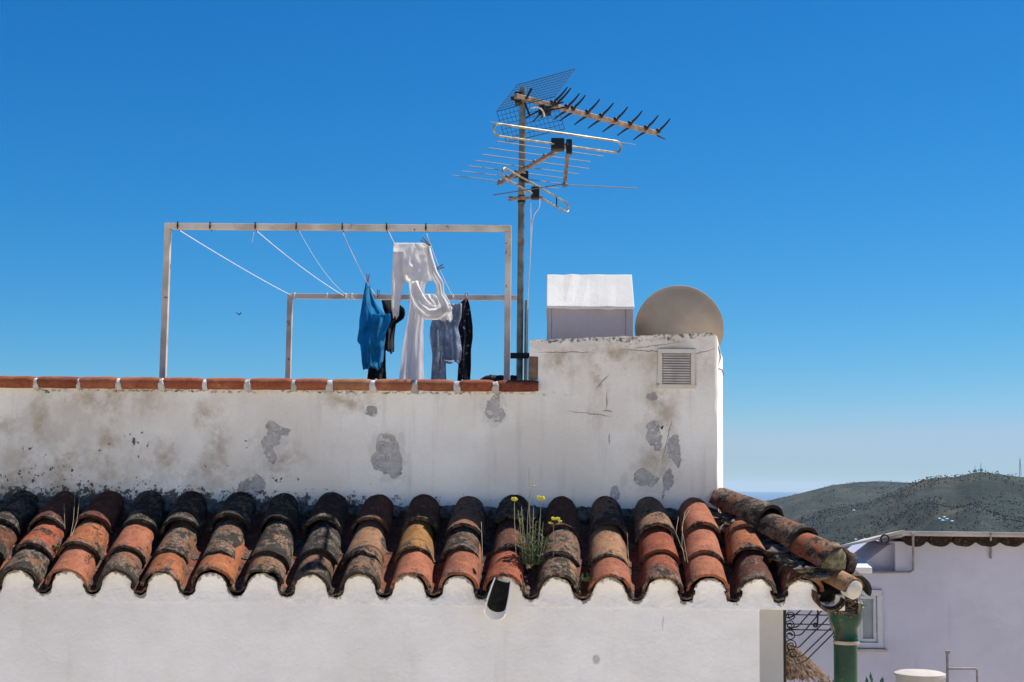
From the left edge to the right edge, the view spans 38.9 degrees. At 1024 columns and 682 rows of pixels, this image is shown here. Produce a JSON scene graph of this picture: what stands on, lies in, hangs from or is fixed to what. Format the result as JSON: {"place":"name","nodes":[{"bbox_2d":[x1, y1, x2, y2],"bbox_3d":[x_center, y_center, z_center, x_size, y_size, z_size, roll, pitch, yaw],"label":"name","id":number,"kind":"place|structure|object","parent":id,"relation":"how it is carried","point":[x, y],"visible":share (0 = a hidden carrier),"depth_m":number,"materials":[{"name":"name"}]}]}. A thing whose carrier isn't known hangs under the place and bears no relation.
{"place":"outdoors","nodes":[
{"label":"outdoors","id":0,"kind":"place"},
{"bbox_2d":[0,0,1023,491],"label":"sky","id":1,"kind":"structure","parent":0,"point":[843,180],"materials":[{"name":"blue"}]},
{"bbox_2d":[735,491,802,500],"bbox_3d":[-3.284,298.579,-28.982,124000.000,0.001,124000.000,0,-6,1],"label":"sea","id":2,"kind":"structure","parent":0,"point":[765,496],"depth_m":43745.53,"materials":[{"name":"liquid"}]},
{"bbox_2d":[767,469,1023,548],"bbox_3d":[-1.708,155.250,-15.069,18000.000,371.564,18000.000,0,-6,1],"label":"terrain","id":3,"kind":"structure","parent":0,"point":[957,492],"depth_m":2680.38,"materials":[{"name":"green plant"}]},
{"bbox_2d":[786,530,1023,681],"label":"neighbour house","id":4,"kind":"structure","parent":0,"point":[932,598],"depth_m":12.74,"materials":[{"name":"paint"}]},
{"bbox_2d":[855,589,887,651],"bbox_3d":[3.129,2.456,12.745,0.315,0.539,0.080,0,-6,1],"label":"window","id":5,"kind":"structure","parent":4,"relation":"in","point":[871,629],"depth_m":12.74,"materials":[{"name":"white glass"}]},
{"label":"street","id":6,"kind":"structure","parent":0,"visible":0},
{"bbox_2d":[0,274,871,681],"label":"whitewashed house","id":7,"kind":"structure","parent":6,"relation":"on","point":[280,530],"depth_m":7.29,"materials":[{"name":"white paint"}]},
{"bbox_2d":[52,543,60,550],"bbox_3d":[-2.251,1.017,7.179,0.058,0.045,0.052,5,-7,-36],"label":"weed tuft","id":8,"kind":"object","parent":7,"relation":"on","point":[57,547],"visible":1,"depth_m":7.18,"materials":[{"name":"green plant"}]},
{"bbox_2d":[64,499,79,535],"bbox_3d":[-2.210,0.891,7.302,0.074,0.249,0.306,3,-6,-22],"label":"dry stalk","id":9,"kind":"object","parent":7,"relation":"on","point":[73,517],"visible":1,"depth_m":7.33,"materials":[{"name":"beige plant"}]},
{"bbox_2d":[159,221,511,379],"bbox_3d":[-0.997,0.202,8.141,1.972,1.748,0.058,0,-6,1],"label":"drying frame","id":10,"kind":"object","parent":7,"relation":"on","point":[297,227],"visible":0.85,"depth_m":8.20,"materials":[{"name":"white paint"}]},
{"bbox_2d":[426,233,452,295],"bbox_3d":[-0.474,-0.474,9.757,0.005,0.043,3.064,1,-6,1],"label":"washing line","id":11,"kind":"object","parent":10,"relation":"attached to","point":[437,263],"visible":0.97,"depth_m":9.25,"materials":[{"name":"white plastic"}]},
{"bbox_2d":[399,279,451,380],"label":"trousers","id":12,"kind":"object","parent":11,"relation":"hanging from","point":[422,306],"visible":0.89,"depth_m":8.69,"materials":[{"name":"white fabric"}]},
{"bbox_2d":[430,303,461,379],"bbox_3d":[-0.487,0.014,10.750,0.246,0.605,0.092,2,-6,-14],"label":"garment","id":13,"kind":"object","parent":11,"relation":"hanging from","point":[445,342],"visible":0.85,"depth_m":10.75,"materials":[{"name":"fabric"}]},
{"bbox_2d":[285,292,516,378],"bbox_3d":[-0.846,0.501,11.220,1.833,1.752,0.070,0,-6,1],"label":"drying frame","id":14,"kind":"object","parent":7,"relation":"on","point":[291,296],"visible":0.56,"depth_m":11.29,"materials":[{"name":"white paint"}]},
{"bbox_2d":[180,230,289,294],"bbox_3d":[-1.815,-0.495,9.789,0.005,0.024,3.066,0,-6,3],"label":"washing line","id":15,"kind":"object","parent":14,"relation":"attached to","point":[230,261],"visible":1,"depth_m":9.38,"materials":[{"name":"white plastic"}]},
{"bbox_2d":[257,231,343,295],"bbox_3d":[-1.386,-0.487,9.778,0.005,0.033,3.064,0,-6,3],"label":"washing line","id":16,"kind":"object","parent":14,"relation":"attached to","point":[298,264],"visible":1,"depth_m":9.48,"materials":[{"name":"white plastic"}]},
{"bbox_2d":[342,231,375,294],"bbox_3d":[-1.011,-0.479,9.769,0.005,0.043,3.068,1,-6,-2],"label":"washing line","id":17,"kind":"object","parent":14,"relation":"attached to","point":[356,261],"visible":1,"depth_m":9.29,"materials":[{"name":"white plastic"}]},
{"bbox_2d":[357,282,390,369],"bbox_3d":[-0.991,-0.112,10.444,0.238,0.647,0.164,0,-6,1],"label":"shirt","id":18,"kind":"object","parent":17,"relation":"hanging from","point":[374,321],"visible":0.99,"depth_m":10.41,"materials":[{"name":"blue fabric"}]},
{"bbox_2d":[367,300,404,379],"bbox_3d":[-0.942,-0.005,10.940,0.277,0.629,0.126,2,-6,-17],"label":"garment","id":19,"kind":"object","parent":17,"relation":"hanging from","point":[374,373],"visible":0.56,"depth_m":10.93,"materials":[{"name":"black fabric"}]},
{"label":"washing line","id":20,"kind":"object","parent":14,"relation":"attached to","visible":0},
{"bbox_2d":[391,243,451,318],"bbox_3d":[-0.535,-0.357,8.648,0.362,0.466,0.084,1,-6,-3],"label":"shirt","id":21,"kind":"object","parent":20,"relation":"hanging from","point":[412,262],"visible":1,"depth_m":8.63,"materials":[{"name":"white fabric"}]},
{"bbox_2d":[480,375,516,381],"bbox_3d":[-0.076,0.233,8.320,0.210,0.081,0.073,0,-6,1],"label":"rolled mat","id":22,"kind":"object","parent":7,"relation":"on","point":[494,378],"visible":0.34,"depth_m":8.30,"materials":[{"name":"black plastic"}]},
{"bbox_2d":[510,353,528,358],"bbox_3d":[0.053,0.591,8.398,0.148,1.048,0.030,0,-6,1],"label":"black bracket","id":23,"kind":"object","parent":7,"relation":"attached to","point":[519,355],"visible":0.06,"depth_m":8.43,"materials":[{"name":"plastic"}]},
{"bbox_2d":[516,87,526,379],"bbox_3d":[0.061,-0.199,8.560,0.064,2.651,0.043,0,-6,1],"label":"antenna mast","id":24,"kind":"object","parent":7,"relation":"on","point":[520,265],"visible":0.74,"depth_m":8.57,"materials":[{"name":"metal"}]},
{"bbox_2d":[502,167,568,212],"bbox_3d":[0.105,-0.872,8.642,0.196,0.104,1.146,-2,-6,25],"label":"television aerial","id":25,"kind":"object","parent":24,"relation":"attached to","point":[534,193],"visible":0.98,"depth_m":8.58,"materials":[{"name":"metal"}]},
{"bbox_2d":[526,203,530,379],"bbox_3d":[0.093,0.150,8.495,0.024,1.946,0.006,0,-6,1],"label":"aerial cable","id":26,"kind":"object","parent":25,"relation":"hanging from","point":[528,288],"visible":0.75,"depth_m":8.54,"materials":[{"name":"plastic"}]},
{"bbox_2d":[527,199,539,377],"bbox_3d":[0.120,0.135,8.513,0.075,1.979,0.020,-2,-6,23],"label":"aerial cable","id":27,"kind":"object","parent":25,"relation":"hanging from","point":[528,292],"visible":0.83,"depth_m":8.57,"materials":[{"name":"white plastic"}]},
{"bbox_2d":[452,122,637,195],"bbox_3d":[0.087,-0.922,8.281,0.906,0.299,1.237,3,-6,-21],"label":"television aerial","id":28,"kind":"object","parent":24,"relation":"attached to","point":[558,145],"visible":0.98,"depth_m":7.90,"materials":[{"name":"metal"}]},
{"bbox_2d":[496,69,669,142],"bbox_3d":[0.492,-1.389,9.094,1.371,0.385,0.505,6,-8,-43],"label":"television aerial","id":29,"kind":"object","parent":24,"relation":"attached to","point":[546,106],"visible":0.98,"depth_m":8.86,"materials":[{"name":"grey metal"}]},
{"bbox_2d":[530,106,544,116],"bbox_3d":[0.151,-1.362,8.619,0.093,0.064,0.024,-2,-6,21],"label":"aerial cable","id":30,"kind":"object","parent":29,"relation":"attached to","point":[539,108],"visible":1,"depth_m":8.61,"materials":[{"name":"white plastic"}]},
{"bbox_2d":[511,483,561,564],"bbox_3d":[0.119,0.858,7.097,0.250,0.480,0.163,0,-6,1],"label":"flowering weed","id":31,"kind":"object","parent":7,"relation":"on","point":[531,558],"visible":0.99,"depth_m":7.07,"materials":[{"name":"green plant"}]},
{"bbox_2d":[580,572,590,581],"bbox_3d":[0.357,1.126,6.942,0.076,0.051,0.060,0,-6,1],"label":"weed tuft","id":32,"kind":"object","parent":7,"relation":"on","point":[586,579],"visible":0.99,"depth_m":6.93,"materials":[{"name":"green plant"}]},
{"bbox_2d":[635,285,723,346],"bbox_3d":[1.036,-0.058,8.552,0.450,0.504,0.498,-4,-7,39],"label":"satellite dish","id":33,"kind":"object","parent":7,"relation":"on","point":[676,309],"visible":0.66,"depth_m":8.41,"materials":[{"name":"beige paint"}]},
{"bbox_2d":[676,511,688,562],"bbox_3d":[0.842,0.963,7.177,0.067,0.249,0.344,0,-6,8],"label":"dry stalk","id":34,"kind":"object","parent":7,"relation":"on","point":[683,537],"visible":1,"depth_m":7.18,"materials":[{"name":"beige plant"}]},
{"bbox_2d":[718,346,723,375],"bbox_3d":[1.111,0.097,7.781,0.015,0.159,0.262,-1,-6,17],"label":"wall cable","id":35,"kind":"object","parent":7,"relation":"attached to","point":[719,360],"depth_m":7.80,"materials":[{"name":"grey paint"}]},
{"bbox_2d":[783,610,833,681],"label":"iron grille","id":36,"kind":"object","parent":7,"relation":"attached to","point":[814,624],"visible":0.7,"depth_m":8.04,"materials":[{"name":"black metal"}]},
{"bbox_2d":[827,602,862,681],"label":"drainpipe","id":37,"kind":"object","parent":7,"relation":"attached to","point":[846,642],"visible":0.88,"depth_m":6.96,"materials":[{"name":"green ceramic"}]},
{"bbox_2d":[836,599,862,620],"bbox_3d":[1.610,1.299,6.993,0.131,0.132,0.144,-4,-7,38],"label":"debris","id":38,"kind":"object","parent":37,"relation":"on","point":[849,611],"visible":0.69,"depth_m":6.97,"materials":[{"name":"plant"}]},
{"bbox_2d":[786,642,830,681],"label":"straw parasol","id":39,"kind":"object","parent":6,"relation":"on","point":[808,669],"visible":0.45,"depth_m":9.24,"materials":[{"name":"brown plant"}]},
{"bbox_2d":[860,672,883,681],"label":"garden plant","id":40,"kind":"object","parent":6,"relation":"on","point":[881,680],"visible":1,"depth_m":10.98,"materials":[{"name":"green plant"}]},
{"bbox_2d":[894,669,945,681],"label":"water tank","id":41,"kind":"object","parent":6,"relation":"on","point":[913,675],"visible":1,"depth_m":11.40,"materials":[{"name":"beige plastic"}]},
{"bbox_2d":[945,650,977,681],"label":"standpipe","id":42,"kind":"object","parent":6,"relation":"on","point":[948,668],"visible":1,"depth_m":12.01,"materials":[{"name":"grey metal"}]},
{"bbox_3d":[-0.350,-0.332,11.088,0.024,0.069,0.016,0,-6,1],"label":"clothes peg","id":43,"kind":"object","parent":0,"visible":0},
{"bbox_2d":[457,299,472,380],"bbox_3d":[-0.360,-0.002,11.068,0.118,0.645,0.054,5,-7,-36],"label":"garment","id":44,"kind":"object","parent":43,"relation":"hanging from","point":[465,327],"visible":0.85,"depth_m":11.07,"materials":[{"name":"fabric"}]}
]}

